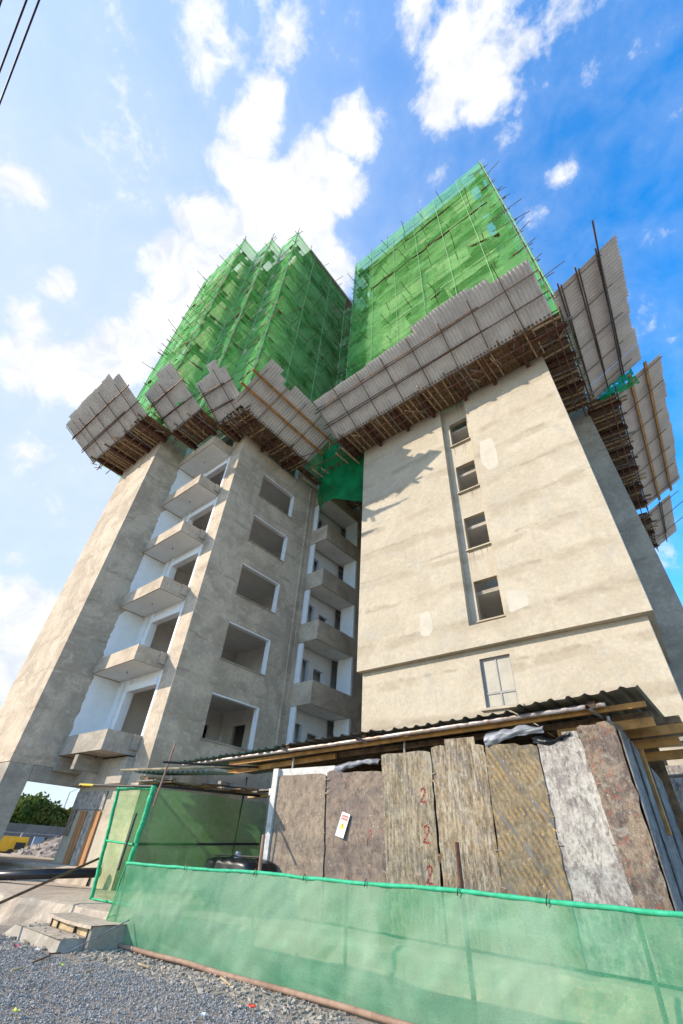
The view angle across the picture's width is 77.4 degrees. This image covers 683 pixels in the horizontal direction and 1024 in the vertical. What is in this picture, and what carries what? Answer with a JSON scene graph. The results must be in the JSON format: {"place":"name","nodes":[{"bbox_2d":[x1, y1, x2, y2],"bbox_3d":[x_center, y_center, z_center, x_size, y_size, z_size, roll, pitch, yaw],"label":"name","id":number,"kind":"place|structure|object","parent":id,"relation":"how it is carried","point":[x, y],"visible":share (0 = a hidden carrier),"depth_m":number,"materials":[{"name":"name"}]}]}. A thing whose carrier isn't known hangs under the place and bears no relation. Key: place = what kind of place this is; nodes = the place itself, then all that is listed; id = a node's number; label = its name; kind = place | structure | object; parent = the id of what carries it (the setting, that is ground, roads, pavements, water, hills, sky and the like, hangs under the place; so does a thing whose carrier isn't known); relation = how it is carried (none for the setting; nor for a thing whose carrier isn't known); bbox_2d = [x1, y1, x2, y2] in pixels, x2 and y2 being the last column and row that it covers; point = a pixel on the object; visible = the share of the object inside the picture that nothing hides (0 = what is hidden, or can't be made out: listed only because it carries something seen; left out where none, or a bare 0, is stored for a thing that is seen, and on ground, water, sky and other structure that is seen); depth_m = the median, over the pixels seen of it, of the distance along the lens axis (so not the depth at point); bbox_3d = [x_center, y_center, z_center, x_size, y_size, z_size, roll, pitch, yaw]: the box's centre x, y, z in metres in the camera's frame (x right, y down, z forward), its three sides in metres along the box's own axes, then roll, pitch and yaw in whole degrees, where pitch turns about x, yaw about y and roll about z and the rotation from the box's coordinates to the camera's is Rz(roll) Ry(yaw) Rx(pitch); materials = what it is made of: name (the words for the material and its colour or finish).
{"place":"outdoors","nodes":[
{"label":"outdoors","id":0,"kind":"place"},
{"bbox_2d":[0,0,27,71],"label":"power line","id":1,"kind":"object","parent":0,"point":[14,32],"visible":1,"depth_m":5.09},
{"bbox_2d":[0,0,39,104],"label":"power line","id":2,"kind":"object","parent":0,"point":[21,46],"visible":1,"depth_m":5.19,"materials":[{"name":"black rubber"}]},
{"bbox_2d":[2,823,64,846],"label":"boundary wall","id":3,"kind":"structure","parent":0,"point":[37,834],"depth_m":45.38,"materials":[{"name":"grey concrete"}]},
{"bbox_2d":[30,837,44,846],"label":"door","id":4,"kind":"structure","parent":3,"relation":"in","point":[36,840],"depth_m":41.01,"materials":[{"name":"metal"}]},
{"bbox_2d":[0,853,88,885],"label":"pavement","id":5,"kind":"structure","parent":0,"point":[14,862],"depth_m":13.95,"materials":[{"name":"concrete"}]},
{"bbox_2d":[0,925,383,1023],"bbox_3d":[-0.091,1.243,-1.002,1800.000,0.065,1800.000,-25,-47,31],"label":"ground","id":6,"kind":"structure","parent":0,"point":[5,928],"depth_m":5.61,"materials":[{"name":"grey gravel"}]},
{"bbox_2d":[0,833,29,853],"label":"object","id":7,"kind":"object","parent":6,"relation":"on","point":[9,844],"visible":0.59,"depth_m":33.32,"materials":[{"name":"yellow metal"}]},
{"bbox_2d":[9,793,48,824],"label":"tree","id":8,"kind":"object","parent":6,"relation":"on","point":[22,812],"visible":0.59,"depth_m":57.58,"materials":[{"name":"green plant"}]},
{"bbox_2d":[11,835,61,857],"bbox_3d":[-16.579,21.263,26.787,8.000,2.216,8.600,-25,-47,31],"label":"rubble heap","id":9,"kind":"object","parent":6,"relation":"on","point":[48,848],"visible":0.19,"depth_m":24.87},
{"bbox_2d":[32,955,50,962],"bbox_3d":[-4.806,7.164,6.837,0.024,0.021,0.566,5,-39,-1],"label":"stick","id":10,"kind":"object","parent":6,"relation":"on","point":[41,958],"visible":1,"depth_m":6.82,"materials":[{"name":"brown wood"}]},
{"bbox_2d":[24,791,61,811],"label":"tree","id":11,"kind":"object","parent":6,"relation":"on","point":[45,798],"visible":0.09,"depth_m":60.39,"materials":[{"name":"green plant"}]},
{"bbox_2d":[29,802,71,826],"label":"tree","id":12,"kind":"object","parent":6,"relation":"on","point":[48,815],"visible":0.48,"depth_m":58.21,"materials":[{"name":"green plant"}]},
{"bbox_2d":[2,912,125,952],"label":"concrete steps","id":13,"kind":"structure","parent":6,"relation":"on","point":[64,932],"depth_m":8.00,"materials":[{"name":"grey concrete"}]},
{"bbox_2d":[68,919,129,952],"bbox_3d":[-4.391,7.698,7.757,0.963,0.409,0.024,34,-47,-32],"label":"thin rod","id":14,"kind":"object","parent":6,"relation":"on","point":[98,936],"visible":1,"depth_m":7.72,"materials":[{"name":"grey metal"}]},
{"bbox_2d":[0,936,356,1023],"bbox_3d":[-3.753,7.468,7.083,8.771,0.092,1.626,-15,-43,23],"label":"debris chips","id":15,"kind":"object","parent":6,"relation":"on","point":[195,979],"visible":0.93,"depth_m":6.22,"materials":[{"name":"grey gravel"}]},
{"bbox_2d":[0,249,367,890],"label":"unfinished tower","id":16,"kind":"structure","parent":6,"relation":"on","point":[206,604],"depth_m":19.50,"materials":[{"name":"grey concrete"}]},
{"bbox_2d":[62,791,108,865],"bbox_3d":[-8.970,10.933,14.526,2.250,2.380,0.053,-25,-47,31],"label":"formwork board","id":17,"kind":"object","parent":16,"relation":"attached to","point":[80,842],"visible":0.79,"depth_m":14.48,"materials":[{"name":"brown wood"}]},
{"bbox_2d":[66,374,171,476],"bbox_3d":[-13.613,-4.843,25.523,7.266,1.961,4.268,-25,-47,31],"label":"debris fan","id":18,"kind":"object","parent":16,"relation":"attached to","point":[106,414],"visible":0.96,"depth_m":25.07},
{"bbox_2d":[98,228,345,485],"bbox_3d":[-7.901,-14.025,34.791,14.687,28.295,7.979,-5,-40,11],"label":"tube scaffold","id":19,"kind":"object","parent":16,"relation":"attached to","point":[309,475],"visible":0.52,"depth_m":33.48,"materials":[{"name":"metal"}]},
{"bbox_2d":[99,283,210,476],"bbox_3d":[-13.179,-12.069,36.486,0.206,26.242,4.536,-25,-47,31],"label":"scaffold net","id":20,"kind":"object","parent":19,"relation":"hanging from","point":[160,360],"visible":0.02,"depth_m":35.12,"materials":[{"name":"fabric"}]},
{"bbox_2d":[111,239,244,444],"bbox_3d":[-12.189,-14.501,33.834,6.136,26.852,0.401,-25,-47,31],"label":"scaffold net","id":21,"kind":"object","parent":19,"relation":"hanging from","point":[216,276],"visible":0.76,"depth_m":34.21,"materials":[{"name":"fabric"}]},
{"bbox_2d":[144,361,221,449],"bbox_3d":[-9.021,-5.735,23.981,3.501,1.938,4.113,-25,-47,31],"label":"debris fan","id":22,"kind":"object","parent":19,"relation":"attached to","point":[166,392],"visible":0.98,"depth_m":23.80},
{"bbox_2d":[152,238,257,425],"bbox_3d":[-9.421,-15.292,32.749,0.228,26.867,1.586,-25,-47,31],"label":"scaffold net","id":23,"kind":"object","parent":19,"relation":"hanging from","point":[190,369],"visible":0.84,"depth_m":31.46,"materials":[{"name":"fabric"}]},
{"bbox_2d":[192,239,271,407],"bbox_3d":[-8.031,-15.117,32.575,2.236,26.399,0.405,-25,-47,31],"label":"scaffold net","id":24,"kind":"object","parent":19,"relation":"hanging from","point":[240,300],"visible":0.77,"depth_m":32.54,"materials":[{"name":"fabric"}]},
{"bbox_2d":[202,238,281,417],"bbox_3d":[-6.912,-15.181,32.303,0.254,26.513,1.236,-25,-47,31],"label":"scaffold net","id":25,"kind":"object","parent":19,"relation":"hanging from","point":[237,353],"visible":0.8,"depth_m":31.22,"materials":[{"name":"fabric"}]},
{"bbox_2d":[233,230,298,412],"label":"scaffold net","id":26,"kind":"object","parent":19,"relation":"hanging from","point":[242,364],"visible":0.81,"depth_m":30.80,"materials":[{"name":"fabric"}]},
{"bbox_2d":[249,234,345,478],"bbox_3d":[-2.594,-13.902,33.679,0.302,26.552,7.186,-25,-47,31],"label":"scaffold net","id":27,"kind":"object","parent":19,"relation":"attached to","point":[302,355],"visible":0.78,"depth_m":33.92,"materials":[{"name":"fabric"}]},
{"bbox_2d":[196,360,262,441],"bbox_3d":[-6.302,-5.932,23.522,2.918,1.979,4.031,-25,-47,31],"label":"debris fan","id":28,"kind":"object","parent":16,"relation":"attached to","point":[217,388],"visible":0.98,"depth_m":23.27},
{"bbox_2d":[216,405,261,436],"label":"corner platform","id":29,"kind":"structure","parent":16,"relation":"attached to","point":[237,409],"depth_m":23.48,"materials":[{"name":"brown wood"}]},
{"bbox_2d":[233,359,333,472],"bbox_3d":[-3.411,-5.096,24.239,3.973,1.905,6.401,-25,-47,31],"label":"debris fan","id":30,"kind":"object","parent":16,"relation":"attached to","point":[292,431],"visible":0.95,"depth_m":24.06},
{"bbox_2d":[301,443,362,508],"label":"gap platform","id":31,"kind":"structure","parent":16,"relation":"attached to","point":[332,468],"depth_m":25.52,"materials":[{"name":"brown wood"}]},
{"bbox_2d":[324,307,367,452],"bbox_3d":[0.777,-11.552,34.380,3.490,24.921,2.321,-25,-47,31],"label":"tube scaffold","id":32,"kind":"object","parent":31,"relation":"on","point":[346,352],"visible":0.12,"depth_m":37.49,"materials":[{"name":"metal"}]},
{"bbox_2d":[329,294,367,449],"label":"scaffold net","id":33,"kind":"object","parent":32,"relation":"hanging from","point":[343,341],"visible":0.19,"depth_m":36.81,"materials":[{"name":"fabric"}]},
{"bbox_2d":[668,773,682,777],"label":"scaffold pipe","id":34,"kind":"object","parent":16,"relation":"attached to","point":[675,775],"depth_m":9.22,"materials":[{"name":"grey metal"}]},
{"bbox_2d":[220,976,230,985],"bbox_3d":[-1.738,7.027,6.389,0.024,0.021,0.495,21,-42,-20],"label":"stick","id":35,"kind":"object","parent":6,"relation":"on","point":[225,981],"visible":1,"depth_m":6.36,"materials":[{"name":"beige wood"}]},
{"bbox_2d":[106,835,682,1023],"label":"net fence","id":36,"kind":"object","parent":6,"relation":"on","point":[389,953],"visible":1,"depth_m":5.53,"materials":[{"name":"fabric"}]},
{"bbox_2d":[180,685,682,910],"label":"site shed","id":37,"kind":"structure","parent":6,"relation":"on","point":[588,810],"depth_m":8.23,"materials":[{"name":"timber"},{"name":"corrugated metal sheet"},{"name":"plywood"}]},
{"bbox_2d":[335,812,349,837],"bbox_3d":[0.028,7.141,9.737,0.388,0.500,0.037,-25,-47,31],"label":"warning sign","id":38,"kind":"object","parent":37,"relation":"attached to","point":[342,825],"visible":1,"depth_m":9.73,"materials":[{"name":"white paint"}]},
{"bbox_2d":[334,758,380,771],"bbox_3d":[0.425,6.214,10.451,1.350,0.328,0.350,-25,-47,31],"label":"tarpaulin","id":39,"kind":"object","parent":37,"relation":"on","point":[342,767],"visible":0.99,"depth_m":10.42,"materials":[{"name":"white plastic"}]},
{"bbox_2d":[484,724,544,746],"bbox_3d":[3.477,4.463,8.566,1.200,0.425,0.358,-25,-47,31],"label":"tarpaulin","id":40,"kind":"object","parent":37,"relation":"hanging from","point":[493,737],"visible":0.98,"depth_m":8.54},
{"bbox_2d":[532,732,569,744],"bbox_3d":[4.050,4.337,8.161,0.700,0.270,0.369,-25,-47,31],"label":"tarpaulin","id":41,"kind":"object","parent":37,"relation":"on","point":[541,739],"visible":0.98,"depth_m":8.11,"materials":[{"name":"black plastic"}]},
{"bbox_2d":[0,880,657,1002],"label":"pavement","id":42,"kind":"structure","parent":0,"point":[39,904],"depth_m":9.65,"materials":[{"name":"concrete"}]},
{"bbox_2d":[0,867,101,880],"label":"black pipe","id":43,"kind":"object","parent":42,"relation":"on","point":[29,874],"visible":0.81,"depth_m":12.28,"materials":[{"name":"plastic"}]},
{"bbox_2d":[79,743,266,902],"bbox_3d":[-4.971,8.701,12.007,4.279,3.258,4.354,-25,-47,31],"label":"netted enclosure","id":44,"kind":"object","parent":42,"relation":"on","point":[136,843],"visible":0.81,"depth_m":11.06,"materials":[{"name":"green metal"}]},
{"bbox_2d":[0,857,98,903],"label":"brace pole","id":45,"kind":"object","parent":44,"relation":"attached to","point":[43,883],"visible":1,"depth_m":9.37,"materials":[{"name":"brown metal"}]},
{"bbox_2d":[135,770,270,798],"bbox_3d":[-3.861,7.884,12.331,2.930,0.429,3.438,-25,-47,31],"label":"timber stack","id":46,"kind":"object","parent":44,"relation":"on","point":[218,786],"visible":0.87,"depth_m":11.91,"materials":[{"name":"brown wood"}]},
{"bbox_2d":[204,851,275,871],"bbox_3d":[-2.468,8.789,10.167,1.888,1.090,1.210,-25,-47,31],"label":"car","id":47,"kind":"object","parent":42,"relation":"on","point":[236,861],"visible":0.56,"depth_m":10.08,"materials":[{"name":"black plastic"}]},
{"bbox_2d":[357,194,682,765],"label":"unfinished tower","id":48,"kind":"structure","parent":42,"relation":"on","point":[510,557],"depth_m":15.89,"materials":[{"name":"paint"}]},
{"bbox_2d":[313,259,565,458],"bbox_3d":[4.095,-6.891,21.355,12.600,1.936,4.263,-25,-47,31],"label":"debris fan","id":49,"kind":"object","parent":48,"relation":"attached to","point":[463,342],"visible":0.98,"depth_m":20.56},
{"bbox_2d":[317,443,363,509],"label":"draped net","id":50,"kind":"object","parent":49,"relation":"hanging from","point":[343,480],"visible":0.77,"depth_m":24.89,"materials":[{"name":"green fabric"}]},
{"bbox_2d":[335,161,580,454],"bbox_3d":[6.734,-15.442,31.144,14.840,27.592,5.878,-25,-47,31],"label":"tube scaffold","id":51,"kind":"object","parent":48,"relation":"attached to","point":[467,262],"visible":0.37,"depth_m":30.47,"materials":[{"name":"metal"}]},
{"bbox_2d":[340,269,367,455],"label":"scaffold net","id":52,"kind":"object","parent":51,"relation":"hanging from","point":[363,360],"visible":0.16,"depth_m":33.58,"materials":[{"name":"fabric"}]},
{"bbox_2d":[339,161,567,447],"bbox_3d":[5.842,-15.935,30.104,12.806,26.297,0.896,-25,-47,31],"label":"scaffold net","id":53,"kind":"object","parent":51,"relation":"attached to","point":[437,247],"visible":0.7,"depth_m":30.66,"materials":[{"name":"fabric"}]},
{"bbox_2d":[480,162,588,385],"bbox_3d":[11.711,-17.123,27.839,0.339,26.019,4.326,-22,-46,29],"label":"scaffold net","id":54,"kind":"object","parent":51,"relation":"hanging from","point":[489,186],"visible":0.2,"depth_m":24.42,"materials":[{"name":"fabric"}]},
{"bbox_2d":[480,655,518,707],"bbox_3d":[5.036,5.409,13.592,1.026,1.550,0.060,-25,-47,31],"label":"window frame","id":55,"kind":"structure","parent":48,"relation":"in","point":[497,672],"depth_m":13.59,"materials":[{"name":"white glass"}]},
{"bbox_2d":[527,234,641,416],"bbox_3d":[11.259,-7.924,19.571,4.221,2.121,7.211,-22,-46,29],"label":"debris fan","id":56,"kind":"object","parent":48,"relation":"attached to","point":[580,298],"visible":0.94,"depth_m":19.22},
{"bbox_2d":[591,220,622,374],"bbox_3d":[11.873,-8.832,18.869,0.071,0.261,8.270,-20,-45,27],"label":"loose pole","id":57,"kind":"object","parent":56,"relation":"attached to","point":[596,241],"visible":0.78,"depth_m":18.21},
{"bbox_2d":[586,354,679,516],"bbox_3d":[16.858,-3.647,24.137,3.770,1.827,11.019,-22,-46,29],"label":"debris fan","id":58,"kind":"object","parent":48,"relation":"attached to","point":[643,459],"visible":0.92,"depth_m":23.26},
{"bbox_2d":[599,368,639,399],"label":"draped net","id":59,"kind":"object","parent":58,"relation":"hanging from","point":[621,385],"visible":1,"depth_m":20.79,"materials":[{"name":"green fabric"}]},
{"bbox_2d":[638,491,682,551],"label":"debris fan","id":60,"kind":"object","parent":48,"relation":"attached to","point":[659,524],"visible":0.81,"depth_m":28.73},
{"bbox_2d":[665,765,682,810],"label":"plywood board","id":61,"kind":"object","parent":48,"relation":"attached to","point":[677,784],"visible":0.38,"depth_m":9.69,"materials":[{"name":"grey wood"}]},
{"bbox_2d":[0,0,682,808],"label":"sky","id":62,"kind":"structure","parent":0,"point":[142,142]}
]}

